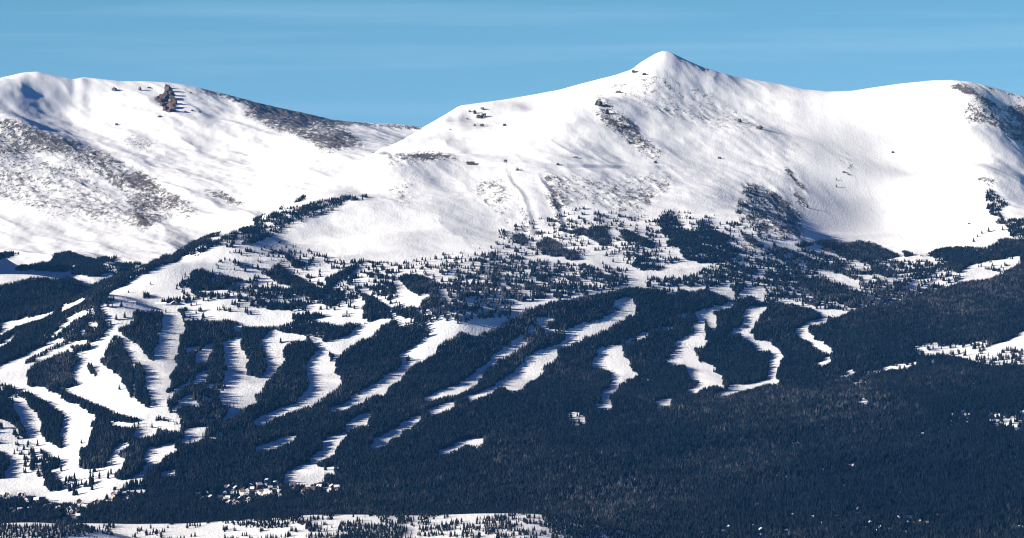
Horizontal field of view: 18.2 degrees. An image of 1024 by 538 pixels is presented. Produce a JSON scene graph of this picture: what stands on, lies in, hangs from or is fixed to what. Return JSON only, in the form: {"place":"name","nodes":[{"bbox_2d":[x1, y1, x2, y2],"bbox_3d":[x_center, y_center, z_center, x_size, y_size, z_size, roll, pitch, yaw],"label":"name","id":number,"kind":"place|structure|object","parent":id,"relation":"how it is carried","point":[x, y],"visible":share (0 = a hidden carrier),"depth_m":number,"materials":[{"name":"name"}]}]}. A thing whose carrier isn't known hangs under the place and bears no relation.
{"place":"outdoors","nodes":[
{"label":"outdoors","id":0,"kind":"place"},
{"bbox_2d":[0,51,1023,537],"bbox_3d":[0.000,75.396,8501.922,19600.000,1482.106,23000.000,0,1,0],"label":"terrain","id":1,"kind":"structure","parent":0,"point":[144,179],"depth_m":8678.66,"materials":[{"name":"white snow"}]},
{"bbox_2d":[155,302,166,304],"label":"ski lodge","id":2,"kind":"structure","parent":1,"relation":"on","point":[160,303],"depth_m":6971.09,"materials":[{"name":"white"}]},
{"bbox_2d":[154,84,177,112],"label":"rock crag","id":3,"kind":"structure","parent":1,"relation":"on","point":[164,97],"depth_m":11259.45,"materials":[{"name":"grey stone"}]},
{"bbox_2d":[255,482,262,488],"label":"house","id":4,"kind":"structure","parent":1,"relation":"on","point":[258,485],"depth_m":5813.13,"materials":[{"name":"grey"}]},
{"bbox_2d":[466,161,474,164],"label":"patrol hut","id":5,"kind":"object","parent":1,"relation":"on","point":[470,162],"visible":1,"depth_m":8552.34,"materials":[{"name":"grey"}]},
{"bbox_2d":[0,184,1023,537],"bbox_3d":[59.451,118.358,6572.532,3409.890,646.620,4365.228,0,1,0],"label":"conifer forest","id":6,"kind":"object","parent":1,"relation":"on","point":[528,460],"visible":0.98,"depth_m":6431.94,"materials":[{"name":"green plant"}]},
{"bbox_2d":[595,100,602,105],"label":"rock outcrop","id":7,"kind":"object","parent":1,"relation":"on","point":[599,103],"visible":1,"depth_m":9197.84,"materials":[{"name":"grey stone"}]},
{"bbox_2d":[820,248,831,252],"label":"mountain building","id":8,"kind":"structure","parent":1,"relation":"on","point":[828,249],"depth_m":8170.16,"materials":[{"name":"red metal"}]},
{"bbox_2d":[0,0,1023,126],"label":"sky","id":9,"kind":"structure","parent":0,"point":[405,62],"materials":[{"name":"blue"}]}
]}

